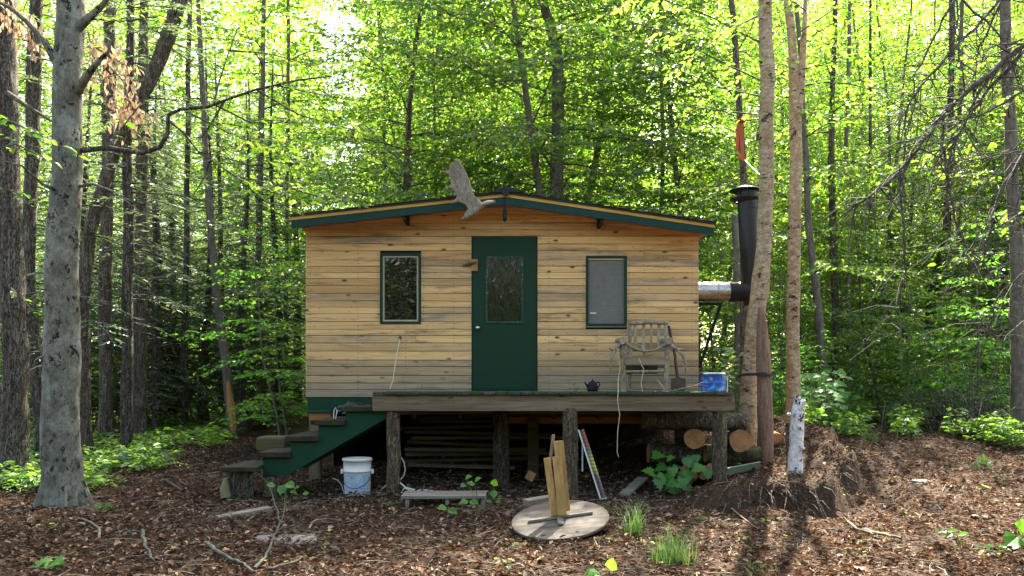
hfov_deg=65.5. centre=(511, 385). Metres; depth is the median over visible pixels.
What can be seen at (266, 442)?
mossy wood block
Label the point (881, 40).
hardwood tree
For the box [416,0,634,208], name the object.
hardwood tree
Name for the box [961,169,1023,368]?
hardwood tree
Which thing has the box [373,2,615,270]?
hardwood tree
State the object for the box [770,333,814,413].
sapling
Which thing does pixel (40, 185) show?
hardwood tree
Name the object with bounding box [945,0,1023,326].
hardwood tree
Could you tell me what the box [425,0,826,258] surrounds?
hardwood tree
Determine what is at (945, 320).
sapling
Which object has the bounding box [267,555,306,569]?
fallen stick
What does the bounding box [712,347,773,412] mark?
sunlit shrub
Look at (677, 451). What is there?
log
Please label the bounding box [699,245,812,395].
sapling
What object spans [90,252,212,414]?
sapling
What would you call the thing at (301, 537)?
flat stone
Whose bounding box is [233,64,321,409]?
hemlock tree
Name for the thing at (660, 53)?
hardwood tree
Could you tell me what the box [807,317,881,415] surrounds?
sapling
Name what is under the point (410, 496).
pallet
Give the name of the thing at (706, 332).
sapling
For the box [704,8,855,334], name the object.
hardwood tree
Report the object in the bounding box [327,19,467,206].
hardwood tree
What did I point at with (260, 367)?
sapling
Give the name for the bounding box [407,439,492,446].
stored board
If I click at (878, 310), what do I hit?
sapling
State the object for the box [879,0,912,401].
slender tree
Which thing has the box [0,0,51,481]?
dark tree
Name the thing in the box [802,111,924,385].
tree
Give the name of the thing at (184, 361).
slender tree
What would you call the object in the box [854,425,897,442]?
grass tuft
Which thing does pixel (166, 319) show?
sapling
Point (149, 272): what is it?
hemlock tree
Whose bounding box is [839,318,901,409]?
sapling
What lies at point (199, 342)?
sapling
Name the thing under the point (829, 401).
birch shrub
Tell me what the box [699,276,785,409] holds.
sapling
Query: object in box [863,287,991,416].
sapling
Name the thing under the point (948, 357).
sapling
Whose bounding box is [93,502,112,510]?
ground sprig
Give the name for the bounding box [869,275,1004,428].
sapling
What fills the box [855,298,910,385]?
sapling
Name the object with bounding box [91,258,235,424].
sapling
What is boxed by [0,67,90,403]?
hemlock tree
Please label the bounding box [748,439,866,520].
bank roots
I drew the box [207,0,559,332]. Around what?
hardwood tree
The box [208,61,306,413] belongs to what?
hemlock tree
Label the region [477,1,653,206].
hardwood tree
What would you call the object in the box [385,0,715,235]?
tree
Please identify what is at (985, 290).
sapling
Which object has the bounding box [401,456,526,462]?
stored board
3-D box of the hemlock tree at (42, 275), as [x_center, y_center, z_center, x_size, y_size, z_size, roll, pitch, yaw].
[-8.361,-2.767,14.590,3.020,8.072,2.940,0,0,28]
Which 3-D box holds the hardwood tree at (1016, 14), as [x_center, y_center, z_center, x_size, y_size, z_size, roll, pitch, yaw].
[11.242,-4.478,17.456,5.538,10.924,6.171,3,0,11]
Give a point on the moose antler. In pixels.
(460, 186)
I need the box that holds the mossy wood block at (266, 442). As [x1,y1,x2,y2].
[256,435,290,451]
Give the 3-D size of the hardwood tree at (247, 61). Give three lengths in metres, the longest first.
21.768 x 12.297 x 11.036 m
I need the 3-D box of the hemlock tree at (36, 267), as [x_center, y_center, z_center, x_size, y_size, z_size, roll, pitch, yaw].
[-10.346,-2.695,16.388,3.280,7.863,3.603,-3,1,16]
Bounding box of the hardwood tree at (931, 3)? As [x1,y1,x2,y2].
[892,0,1023,326]
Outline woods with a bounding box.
[16,0,1023,384]
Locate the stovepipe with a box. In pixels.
[698,185,758,367]
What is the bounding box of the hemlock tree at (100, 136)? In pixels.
[41,39,175,423]
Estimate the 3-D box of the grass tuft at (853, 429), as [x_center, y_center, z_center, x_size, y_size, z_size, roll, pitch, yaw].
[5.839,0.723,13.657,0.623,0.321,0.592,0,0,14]
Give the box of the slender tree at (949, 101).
[822,0,1023,391]
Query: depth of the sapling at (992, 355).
15.76 m
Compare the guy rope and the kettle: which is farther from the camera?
the guy rope
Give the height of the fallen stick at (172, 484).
0.054 m
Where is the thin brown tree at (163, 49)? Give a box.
[22,0,256,456]
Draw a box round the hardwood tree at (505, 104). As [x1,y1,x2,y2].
[412,0,591,282]
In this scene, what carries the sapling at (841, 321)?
on the ground
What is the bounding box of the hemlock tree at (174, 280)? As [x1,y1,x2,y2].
[92,72,233,424]
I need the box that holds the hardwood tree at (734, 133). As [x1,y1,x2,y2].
[657,0,839,340]
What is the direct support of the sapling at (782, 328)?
on the ground
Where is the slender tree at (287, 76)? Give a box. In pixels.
[161,0,390,416]
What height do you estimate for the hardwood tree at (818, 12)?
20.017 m
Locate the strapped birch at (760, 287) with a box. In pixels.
[589,0,774,445]
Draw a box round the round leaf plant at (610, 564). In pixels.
[584,558,616,575]
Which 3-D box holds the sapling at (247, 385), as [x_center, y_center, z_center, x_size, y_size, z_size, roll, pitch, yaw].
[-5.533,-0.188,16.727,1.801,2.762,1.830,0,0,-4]
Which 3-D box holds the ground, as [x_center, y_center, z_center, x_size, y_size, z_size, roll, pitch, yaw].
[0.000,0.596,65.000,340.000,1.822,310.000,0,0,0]
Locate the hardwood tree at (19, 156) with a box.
[18,93,43,262]
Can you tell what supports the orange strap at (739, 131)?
attached to the tree at (743, 181)
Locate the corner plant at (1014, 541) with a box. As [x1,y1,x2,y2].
[978,519,1023,553]
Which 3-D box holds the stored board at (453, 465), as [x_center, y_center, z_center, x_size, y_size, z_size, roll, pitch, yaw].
[-0.692,1.107,10.900,1.463,0.088,0.160,0,0,0]
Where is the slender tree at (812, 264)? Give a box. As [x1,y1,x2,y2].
[681,0,935,409]
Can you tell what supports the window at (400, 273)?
in the cabin
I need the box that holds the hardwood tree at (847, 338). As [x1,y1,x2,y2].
[783,145,976,422]
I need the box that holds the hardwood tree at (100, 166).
[38,95,167,358]
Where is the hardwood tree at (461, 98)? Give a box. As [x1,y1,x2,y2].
[368,2,539,193]
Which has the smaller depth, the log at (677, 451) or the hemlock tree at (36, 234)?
the log at (677, 451)
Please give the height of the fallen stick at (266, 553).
0.387 m
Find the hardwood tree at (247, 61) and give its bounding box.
[173,0,317,354]
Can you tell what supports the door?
in the cabin
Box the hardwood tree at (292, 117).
[195,41,354,333]
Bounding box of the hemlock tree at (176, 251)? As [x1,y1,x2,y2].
[91,75,246,424]
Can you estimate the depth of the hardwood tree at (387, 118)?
21.80 m
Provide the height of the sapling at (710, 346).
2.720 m
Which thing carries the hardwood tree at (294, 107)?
on the ground
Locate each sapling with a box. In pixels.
[0,231,164,417]
[0,276,94,419]
[31,269,120,417]
[90,251,216,423]
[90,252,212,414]
[90,318,149,421]
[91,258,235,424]
[91,307,175,422]
[112,322,184,431]
[148,286,264,426]
[163,223,309,434]
[163,262,250,415]
[191,281,306,427]
[194,294,273,411]
[198,312,288,419]
[212,251,308,434]
[245,322,306,402]
[257,318,305,402]
[698,255,785,389]
[698,333,739,412]
[699,237,785,391]
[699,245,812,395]
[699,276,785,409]
[699,324,734,394]
[702,329,720,369]
[766,274,817,395]
[767,230,864,395]
[769,243,892,396]
[769,296,812,379]
[769,325,808,410]
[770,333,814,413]
[771,284,882,407]
[774,305,829,389]
[775,345,841,426]
[800,329,863,425]
[802,292,884,389]
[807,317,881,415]
[828,287,941,405]
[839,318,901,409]
[854,265,960,386]
[855,270,951,387]
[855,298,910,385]
[859,315,920,399]
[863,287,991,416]
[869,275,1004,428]
[876,324,947,402]
[891,336,954,422]
[896,203,1009,429]
[905,300,990,389]
[918,304,974,372]
[918,321,976,400]
[919,298,962,361]
[924,348,976,425]
[931,248,1009,389]
[935,282,1006,380]
[938,239,1009,404]
[951,346,1009,420]
[952,267,1009,393]
[965,325,1009,414]
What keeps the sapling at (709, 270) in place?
on the ground
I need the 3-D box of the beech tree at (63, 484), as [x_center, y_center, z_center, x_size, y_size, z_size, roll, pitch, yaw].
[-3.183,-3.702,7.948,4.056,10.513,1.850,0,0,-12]
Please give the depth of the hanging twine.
8.83 m
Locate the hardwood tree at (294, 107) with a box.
[191,81,349,403]
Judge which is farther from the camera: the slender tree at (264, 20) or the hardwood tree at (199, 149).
the hardwood tree at (199, 149)
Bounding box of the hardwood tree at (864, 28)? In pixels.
[774,0,1008,340]
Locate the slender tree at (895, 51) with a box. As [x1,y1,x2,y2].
[771,0,991,398]
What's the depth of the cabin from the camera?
10.18 m
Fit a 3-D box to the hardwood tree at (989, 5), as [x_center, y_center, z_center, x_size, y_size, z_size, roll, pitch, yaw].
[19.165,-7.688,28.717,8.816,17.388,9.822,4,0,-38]
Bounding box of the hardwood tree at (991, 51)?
[956,0,1022,221]
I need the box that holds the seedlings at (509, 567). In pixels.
[21,475,1006,568]
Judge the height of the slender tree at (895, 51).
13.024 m
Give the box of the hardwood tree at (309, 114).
[191,71,353,346]
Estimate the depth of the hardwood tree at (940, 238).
18.64 m
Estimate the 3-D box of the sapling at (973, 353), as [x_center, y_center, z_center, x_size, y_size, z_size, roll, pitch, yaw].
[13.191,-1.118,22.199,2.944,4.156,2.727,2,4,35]
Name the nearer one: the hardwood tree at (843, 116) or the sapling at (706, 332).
the sapling at (706, 332)
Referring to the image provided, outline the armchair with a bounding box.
[609,320,686,391]
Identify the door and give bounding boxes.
[472,236,537,391]
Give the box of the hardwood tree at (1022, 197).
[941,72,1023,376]
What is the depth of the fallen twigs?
7.17 m
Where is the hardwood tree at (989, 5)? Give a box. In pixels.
[910,0,1023,337]
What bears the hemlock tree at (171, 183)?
on the ground
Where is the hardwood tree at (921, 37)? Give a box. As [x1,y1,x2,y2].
[823,0,1023,372]
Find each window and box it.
[380,253,420,323]
[585,256,627,326]
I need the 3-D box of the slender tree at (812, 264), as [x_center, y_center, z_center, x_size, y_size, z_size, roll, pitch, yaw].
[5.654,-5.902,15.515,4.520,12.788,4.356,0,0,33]
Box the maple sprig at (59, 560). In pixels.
[30,554,64,569]
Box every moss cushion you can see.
[379,501,403,506]
[692,516,712,521]
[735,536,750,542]
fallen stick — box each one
[74,517,100,539]
[141,528,155,561]
[164,478,197,495]
[205,541,255,572]
[252,471,301,569]
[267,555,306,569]
[308,518,341,529]
[667,381,705,391]
[731,508,758,528]
[847,520,872,533]
[862,528,901,538]
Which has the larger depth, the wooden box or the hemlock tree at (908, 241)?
the hemlock tree at (908, 241)
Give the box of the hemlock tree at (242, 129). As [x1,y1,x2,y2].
[189,69,305,403]
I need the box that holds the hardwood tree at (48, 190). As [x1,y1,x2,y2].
[20,114,122,306]
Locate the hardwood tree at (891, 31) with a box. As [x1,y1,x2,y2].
[701,0,964,369]
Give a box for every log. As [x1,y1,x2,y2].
[641,412,747,430]
[646,443,711,464]
[684,428,704,448]
[703,445,761,463]
[727,429,751,451]
[773,431,783,444]
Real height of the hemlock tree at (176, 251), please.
8.155 m
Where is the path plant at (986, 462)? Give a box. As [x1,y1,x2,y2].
[973,454,992,468]
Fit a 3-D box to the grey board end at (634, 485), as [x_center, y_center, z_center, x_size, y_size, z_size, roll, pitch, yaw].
[1.391,1.155,9.100,0.120,0.132,0.792,0,0,24]
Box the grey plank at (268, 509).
[215,506,272,520]
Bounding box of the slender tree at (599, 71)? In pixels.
[598,2,606,176]
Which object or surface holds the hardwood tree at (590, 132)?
on the ground
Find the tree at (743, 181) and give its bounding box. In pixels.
[590,0,757,382]
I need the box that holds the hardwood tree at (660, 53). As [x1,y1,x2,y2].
[533,0,812,280]
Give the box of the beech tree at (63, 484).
[0,0,393,509]
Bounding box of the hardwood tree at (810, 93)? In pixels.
[701,0,917,303]
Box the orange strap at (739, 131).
[735,118,758,162]
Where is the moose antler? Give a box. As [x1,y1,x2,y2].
[440,159,494,219]
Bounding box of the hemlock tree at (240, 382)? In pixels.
[170,82,306,432]
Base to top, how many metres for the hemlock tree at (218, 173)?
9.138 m
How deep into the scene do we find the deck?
8.90 m
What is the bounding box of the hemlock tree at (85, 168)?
[0,29,167,432]
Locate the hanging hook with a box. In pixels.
[503,197,506,221]
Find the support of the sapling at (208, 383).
on the ground
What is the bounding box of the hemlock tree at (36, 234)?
[0,134,44,360]
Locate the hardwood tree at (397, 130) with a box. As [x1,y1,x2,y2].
[328,19,499,200]
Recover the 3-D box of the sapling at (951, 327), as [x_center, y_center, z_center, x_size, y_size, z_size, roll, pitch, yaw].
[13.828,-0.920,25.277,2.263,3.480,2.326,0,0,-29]
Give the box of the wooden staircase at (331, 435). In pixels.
[257,404,386,496]
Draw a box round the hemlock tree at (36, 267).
[0,139,98,394]
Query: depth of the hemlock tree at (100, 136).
16.84 m
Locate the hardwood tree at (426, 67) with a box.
[320,12,500,210]
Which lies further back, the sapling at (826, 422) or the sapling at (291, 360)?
the sapling at (291, 360)
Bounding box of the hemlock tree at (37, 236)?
[0,128,48,383]
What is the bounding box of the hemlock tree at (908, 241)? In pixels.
[845,106,957,389]
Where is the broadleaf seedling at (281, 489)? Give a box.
[267,480,308,509]
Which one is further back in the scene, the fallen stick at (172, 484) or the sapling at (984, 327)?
the sapling at (984, 327)
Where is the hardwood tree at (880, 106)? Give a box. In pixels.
[776,0,950,380]
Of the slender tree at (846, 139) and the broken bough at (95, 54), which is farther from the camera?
the slender tree at (846, 139)
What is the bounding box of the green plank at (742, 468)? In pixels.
[727,461,760,474]
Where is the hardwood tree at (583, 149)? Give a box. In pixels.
[472,1,691,269]
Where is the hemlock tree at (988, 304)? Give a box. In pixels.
[936,88,1023,391]
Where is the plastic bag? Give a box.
[337,401,371,415]
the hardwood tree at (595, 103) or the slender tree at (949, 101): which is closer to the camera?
the slender tree at (949, 101)
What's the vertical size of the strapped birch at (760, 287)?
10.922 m
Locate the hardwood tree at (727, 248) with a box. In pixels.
[607,3,784,341]
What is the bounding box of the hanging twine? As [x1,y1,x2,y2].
[617,348,620,456]
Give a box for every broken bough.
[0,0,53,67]
[82,32,163,146]
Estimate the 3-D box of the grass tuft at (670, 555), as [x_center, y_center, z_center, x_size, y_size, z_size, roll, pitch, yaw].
[1.161,1.167,5.903,0.479,0.347,0.588,0,0,0]
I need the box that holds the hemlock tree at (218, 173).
[175,47,292,416]
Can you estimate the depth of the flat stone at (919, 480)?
9.32 m
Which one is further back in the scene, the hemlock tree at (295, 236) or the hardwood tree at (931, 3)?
the hardwood tree at (931, 3)
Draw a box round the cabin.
[289,187,715,480]
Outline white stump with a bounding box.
[787,395,805,474]
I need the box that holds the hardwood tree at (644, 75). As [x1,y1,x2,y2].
[480,0,896,370]
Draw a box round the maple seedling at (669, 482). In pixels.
[641,450,713,494]
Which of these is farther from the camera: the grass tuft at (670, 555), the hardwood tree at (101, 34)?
the hardwood tree at (101, 34)
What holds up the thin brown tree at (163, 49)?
on the ground
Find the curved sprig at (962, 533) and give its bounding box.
[936,528,967,545]
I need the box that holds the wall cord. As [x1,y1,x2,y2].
[390,336,400,387]
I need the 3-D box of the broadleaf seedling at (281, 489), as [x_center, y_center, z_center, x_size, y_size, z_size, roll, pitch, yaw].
[-2.226,1.118,7.907,0.413,0.336,0.074,0,0,0]
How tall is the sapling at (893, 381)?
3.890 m
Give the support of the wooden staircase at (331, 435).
on the ground
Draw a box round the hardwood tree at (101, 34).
[42,0,231,325]
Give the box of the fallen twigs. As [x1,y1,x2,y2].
[0,415,1023,575]
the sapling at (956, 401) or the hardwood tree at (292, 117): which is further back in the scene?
the hardwood tree at (292, 117)
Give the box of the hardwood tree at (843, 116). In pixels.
[730,0,911,349]
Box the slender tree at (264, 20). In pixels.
[148,0,383,424]
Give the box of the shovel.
[667,325,685,391]
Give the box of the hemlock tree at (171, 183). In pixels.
[117,48,233,413]
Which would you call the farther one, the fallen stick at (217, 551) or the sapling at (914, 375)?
the sapling at (914, 375)
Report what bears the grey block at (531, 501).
on the ground
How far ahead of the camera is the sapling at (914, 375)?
16.59 m
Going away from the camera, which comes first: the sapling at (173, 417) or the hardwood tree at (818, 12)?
the sapling at (173, 417)
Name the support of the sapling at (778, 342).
on the ground
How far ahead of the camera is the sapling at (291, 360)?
22.36 m
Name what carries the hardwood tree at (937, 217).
on the ground
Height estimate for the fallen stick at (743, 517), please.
0.044 m
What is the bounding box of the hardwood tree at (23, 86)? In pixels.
[16,0,118,327]
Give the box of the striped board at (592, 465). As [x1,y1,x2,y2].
[578,429,606,499]
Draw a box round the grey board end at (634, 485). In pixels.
[619,477,647,496]
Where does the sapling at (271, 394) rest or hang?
on the ground
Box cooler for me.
[699,372,727,390]
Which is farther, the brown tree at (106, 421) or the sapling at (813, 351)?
the sapling at (813, 351)
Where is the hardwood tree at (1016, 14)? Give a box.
[886,0,1023,372]
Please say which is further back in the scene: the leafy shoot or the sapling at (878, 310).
the sapling at (878, 310)
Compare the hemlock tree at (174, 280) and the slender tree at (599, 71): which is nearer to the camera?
the hemlock tree at (174, 280)
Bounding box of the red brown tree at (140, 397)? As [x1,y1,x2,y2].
[81,0,225,439]
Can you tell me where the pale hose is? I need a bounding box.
[382,457,432,492]
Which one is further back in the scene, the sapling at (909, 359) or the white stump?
the sapling at (909, 359)
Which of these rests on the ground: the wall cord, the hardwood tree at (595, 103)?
the hardwood tree at (595, 103)
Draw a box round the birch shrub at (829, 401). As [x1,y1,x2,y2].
[801,368,853,411]
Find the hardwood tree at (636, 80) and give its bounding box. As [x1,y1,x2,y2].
[494,0,724,205]
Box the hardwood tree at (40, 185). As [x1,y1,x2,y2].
[19,120,50,271]
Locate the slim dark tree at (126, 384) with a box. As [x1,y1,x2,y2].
[36,0,238,452]
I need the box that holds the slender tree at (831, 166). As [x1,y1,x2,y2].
[731,0,952,402]
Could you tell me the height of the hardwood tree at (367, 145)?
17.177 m
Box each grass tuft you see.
[614,493,653,537]
[640,522,698,566]
[743,559,776,574]
[836,420,869,435]
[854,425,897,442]
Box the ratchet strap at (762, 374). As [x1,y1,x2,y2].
[738,372,775,377]
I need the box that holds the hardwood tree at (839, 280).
[783,121,911,380]
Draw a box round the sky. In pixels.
[17,0,1019,387]
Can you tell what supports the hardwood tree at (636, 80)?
on the ground
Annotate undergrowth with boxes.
[0,402,307,491]
[709,386,1023,446]
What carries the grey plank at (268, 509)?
on the ground
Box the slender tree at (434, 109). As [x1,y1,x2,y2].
[337,0,549,202]
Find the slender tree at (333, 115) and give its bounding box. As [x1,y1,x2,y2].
[275,2,532,205]
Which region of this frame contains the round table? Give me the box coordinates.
[511,434,608,541]
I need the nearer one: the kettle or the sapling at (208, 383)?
the kettle
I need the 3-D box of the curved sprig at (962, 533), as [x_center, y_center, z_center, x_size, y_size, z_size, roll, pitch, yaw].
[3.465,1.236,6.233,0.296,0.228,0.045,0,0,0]
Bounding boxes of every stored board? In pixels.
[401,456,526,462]
[404,447,545,451]
[405,451,554,455]
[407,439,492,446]
[407,462,514,469]
[411,435,562,439]
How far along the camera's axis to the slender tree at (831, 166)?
16.45 m
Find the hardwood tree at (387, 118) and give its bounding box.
[267,0,477,357]
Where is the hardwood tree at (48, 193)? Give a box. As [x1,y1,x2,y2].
[20,119,119,333]
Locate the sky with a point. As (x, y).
(323, 18)
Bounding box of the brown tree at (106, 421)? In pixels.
[22,0,206,440]
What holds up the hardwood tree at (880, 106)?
on the ground
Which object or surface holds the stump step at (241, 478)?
on the ground
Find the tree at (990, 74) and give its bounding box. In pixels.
[817,0,1023,407]
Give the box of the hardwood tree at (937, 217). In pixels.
[879,0,1023,377]
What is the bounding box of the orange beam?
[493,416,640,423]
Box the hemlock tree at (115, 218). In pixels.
[79,65,150,385]
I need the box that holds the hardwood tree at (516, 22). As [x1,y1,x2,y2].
[324,0,777,337]
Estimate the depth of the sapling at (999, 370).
14.88 m
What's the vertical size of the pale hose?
0.426 m
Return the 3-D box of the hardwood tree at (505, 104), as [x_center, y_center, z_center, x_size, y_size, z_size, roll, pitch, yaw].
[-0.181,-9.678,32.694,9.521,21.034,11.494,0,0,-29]
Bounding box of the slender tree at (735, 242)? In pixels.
[731,214,739,404]
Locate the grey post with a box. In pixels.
[756,306,773,463]
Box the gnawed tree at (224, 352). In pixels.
[133,0,283,438]
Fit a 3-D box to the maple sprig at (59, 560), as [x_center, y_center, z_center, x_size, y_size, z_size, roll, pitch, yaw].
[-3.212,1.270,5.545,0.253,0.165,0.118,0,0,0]
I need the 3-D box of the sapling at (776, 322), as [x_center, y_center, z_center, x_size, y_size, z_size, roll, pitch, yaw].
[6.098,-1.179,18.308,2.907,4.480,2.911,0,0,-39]
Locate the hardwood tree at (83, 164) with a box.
[1,81,135,356]
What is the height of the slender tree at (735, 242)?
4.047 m
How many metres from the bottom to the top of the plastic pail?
0.425 m
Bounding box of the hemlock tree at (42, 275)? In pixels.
[0,40,120,424]
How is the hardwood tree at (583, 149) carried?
on the ground
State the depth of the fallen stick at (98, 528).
7.04 m
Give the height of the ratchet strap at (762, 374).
0.075 m
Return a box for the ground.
[0,389,1023,575]
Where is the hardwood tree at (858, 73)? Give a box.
[767,0,1006,338]
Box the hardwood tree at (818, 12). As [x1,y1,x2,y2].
[676,0,899,326]
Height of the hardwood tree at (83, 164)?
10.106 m
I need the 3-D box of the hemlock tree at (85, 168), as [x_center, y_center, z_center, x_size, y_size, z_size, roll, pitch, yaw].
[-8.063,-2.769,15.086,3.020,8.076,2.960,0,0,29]
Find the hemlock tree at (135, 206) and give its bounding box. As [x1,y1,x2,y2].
[93,61,196,379]
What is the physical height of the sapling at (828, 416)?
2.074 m
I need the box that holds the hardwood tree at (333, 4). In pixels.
[250,0,531,299]
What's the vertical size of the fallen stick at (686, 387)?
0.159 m
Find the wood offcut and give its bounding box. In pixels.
[525,470,535,481]
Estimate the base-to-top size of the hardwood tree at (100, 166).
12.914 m
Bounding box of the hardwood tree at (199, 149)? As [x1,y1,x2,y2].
[120,92,282,394]
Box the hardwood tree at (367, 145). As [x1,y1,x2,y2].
[303,72,421,313]
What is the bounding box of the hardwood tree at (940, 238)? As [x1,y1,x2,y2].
[841,7,1023,384]
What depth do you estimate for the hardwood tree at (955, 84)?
32.76 m
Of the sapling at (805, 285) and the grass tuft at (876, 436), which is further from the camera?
the sapling at (805, 285)
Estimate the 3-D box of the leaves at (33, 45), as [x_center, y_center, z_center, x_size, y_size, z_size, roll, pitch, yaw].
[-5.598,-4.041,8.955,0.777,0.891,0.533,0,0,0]
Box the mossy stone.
[220,477,231,498]
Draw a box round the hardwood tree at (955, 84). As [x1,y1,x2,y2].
[881,0,1022,333]
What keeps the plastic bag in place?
on the wooden staircase at (331, 435)
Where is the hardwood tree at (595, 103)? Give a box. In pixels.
[507,0,724,258]
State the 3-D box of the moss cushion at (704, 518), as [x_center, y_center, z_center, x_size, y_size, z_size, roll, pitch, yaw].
[1.839,1.319,7.599,0.303,0.140,0.273,0,0,0]
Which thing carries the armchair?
on the deck
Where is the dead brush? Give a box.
[870,343,1023,435]
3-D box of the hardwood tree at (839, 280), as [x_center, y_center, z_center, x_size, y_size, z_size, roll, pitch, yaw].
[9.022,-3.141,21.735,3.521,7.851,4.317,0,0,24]
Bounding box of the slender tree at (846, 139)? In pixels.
[844,0,851,403]
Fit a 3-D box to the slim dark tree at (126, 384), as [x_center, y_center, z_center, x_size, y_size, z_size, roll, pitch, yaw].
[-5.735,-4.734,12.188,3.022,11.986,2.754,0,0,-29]
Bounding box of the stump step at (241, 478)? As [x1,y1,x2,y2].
[221,460,262,498]
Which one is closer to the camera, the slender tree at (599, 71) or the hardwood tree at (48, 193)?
the slender tree at (599, 71)
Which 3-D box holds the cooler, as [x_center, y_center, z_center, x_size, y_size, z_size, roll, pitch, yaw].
[2.342,-0.030,9.256,0.312,0.232,0.400,0,0,0]
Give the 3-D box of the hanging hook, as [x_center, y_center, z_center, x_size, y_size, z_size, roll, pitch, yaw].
[-0.087,-2.115,9.576,0.052,0.311,0.068,0,0,0]
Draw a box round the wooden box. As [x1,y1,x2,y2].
[307,410,335,419]
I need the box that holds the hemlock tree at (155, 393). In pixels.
[90,47,231,432]
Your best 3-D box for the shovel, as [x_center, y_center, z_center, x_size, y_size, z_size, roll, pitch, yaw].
[1.985,-0.330,9.816,0.180,0.855,0.631,0,0,0]
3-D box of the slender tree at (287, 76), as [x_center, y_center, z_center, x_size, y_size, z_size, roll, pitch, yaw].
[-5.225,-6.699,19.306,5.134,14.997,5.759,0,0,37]
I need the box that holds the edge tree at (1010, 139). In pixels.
[870,0,1023,439]
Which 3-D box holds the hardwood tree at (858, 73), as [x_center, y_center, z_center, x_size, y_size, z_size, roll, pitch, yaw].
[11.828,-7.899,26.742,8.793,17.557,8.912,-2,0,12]
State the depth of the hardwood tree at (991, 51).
45.04 m
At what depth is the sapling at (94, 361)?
14.65 m
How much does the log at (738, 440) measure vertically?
0.318 m
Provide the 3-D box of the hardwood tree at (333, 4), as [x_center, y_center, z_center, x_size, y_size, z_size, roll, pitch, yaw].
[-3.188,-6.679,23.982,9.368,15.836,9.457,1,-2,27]
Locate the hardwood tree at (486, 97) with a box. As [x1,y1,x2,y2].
[357,0,644,278]
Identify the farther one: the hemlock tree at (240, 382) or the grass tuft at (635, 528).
the hemlock tree at (240, 382)
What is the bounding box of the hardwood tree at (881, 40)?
[773,0,1023,395]
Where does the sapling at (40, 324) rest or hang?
on the ground
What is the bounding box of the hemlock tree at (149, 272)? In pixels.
[90,35,207,425]
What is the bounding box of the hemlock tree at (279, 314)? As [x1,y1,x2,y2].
[196,56,307,424]
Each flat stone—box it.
[252,534,316,544]
[907,479,929,484]
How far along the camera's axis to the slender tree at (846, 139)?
17.97 m
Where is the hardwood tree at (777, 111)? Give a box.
[615,0,879,368]
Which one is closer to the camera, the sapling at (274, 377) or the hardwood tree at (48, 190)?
the sapling at (274, 377)
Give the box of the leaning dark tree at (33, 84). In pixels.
[0,0,142,465]
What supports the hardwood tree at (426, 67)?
on the ground
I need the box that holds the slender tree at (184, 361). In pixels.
[180,0,192,429]
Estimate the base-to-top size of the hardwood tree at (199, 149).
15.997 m
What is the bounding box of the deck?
[372,391,734,497]
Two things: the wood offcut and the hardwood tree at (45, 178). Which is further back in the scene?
the hardwood tree at (45, 178)
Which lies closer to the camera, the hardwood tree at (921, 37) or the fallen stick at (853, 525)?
the fallen stick at (853, 525)
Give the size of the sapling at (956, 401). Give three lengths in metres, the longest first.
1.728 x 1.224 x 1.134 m
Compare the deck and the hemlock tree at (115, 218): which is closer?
the deck
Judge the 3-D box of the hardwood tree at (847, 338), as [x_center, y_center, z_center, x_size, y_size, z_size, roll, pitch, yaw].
[7.178,-2.036,16.036,3.358,5.946,3.014,1,-3,-11]
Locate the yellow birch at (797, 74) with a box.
[754,0,876,423]
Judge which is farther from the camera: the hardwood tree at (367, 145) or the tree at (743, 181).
the hardwood tree at (367, 145)
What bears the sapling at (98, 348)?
on the ground
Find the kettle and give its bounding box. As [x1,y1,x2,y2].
[584,379,599,390]
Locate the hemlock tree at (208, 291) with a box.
[149,40,277,424]
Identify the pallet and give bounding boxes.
[401,491,486,508]
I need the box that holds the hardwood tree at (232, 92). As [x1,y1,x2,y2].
[147,48,289,326]
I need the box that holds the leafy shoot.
[437,475,500,515]
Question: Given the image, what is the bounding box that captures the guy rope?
[744,159,758,174]
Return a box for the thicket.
[94,303,1009,402]
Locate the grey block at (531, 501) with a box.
[523,495,548,506]
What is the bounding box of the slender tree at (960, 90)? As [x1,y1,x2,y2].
[955,1,963,387]
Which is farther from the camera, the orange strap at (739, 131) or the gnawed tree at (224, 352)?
the gnawed tree at (224, 352)
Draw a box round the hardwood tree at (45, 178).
[21,34,134,337]
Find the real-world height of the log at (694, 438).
0.316 m
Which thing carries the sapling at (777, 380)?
on the ground
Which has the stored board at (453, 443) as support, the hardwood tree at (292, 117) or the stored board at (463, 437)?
the stored board at (463, 437)
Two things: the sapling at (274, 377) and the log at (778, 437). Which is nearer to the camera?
the log at (778, 437)
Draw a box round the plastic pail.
[341,457,373,495]
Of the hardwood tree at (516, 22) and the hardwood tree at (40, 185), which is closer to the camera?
the hardwood tree at (516, 22)
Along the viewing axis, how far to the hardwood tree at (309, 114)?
39.10 m
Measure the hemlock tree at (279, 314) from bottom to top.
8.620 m
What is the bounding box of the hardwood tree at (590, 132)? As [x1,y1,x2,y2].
[509,0,703,342]
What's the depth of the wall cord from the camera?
10.13 m

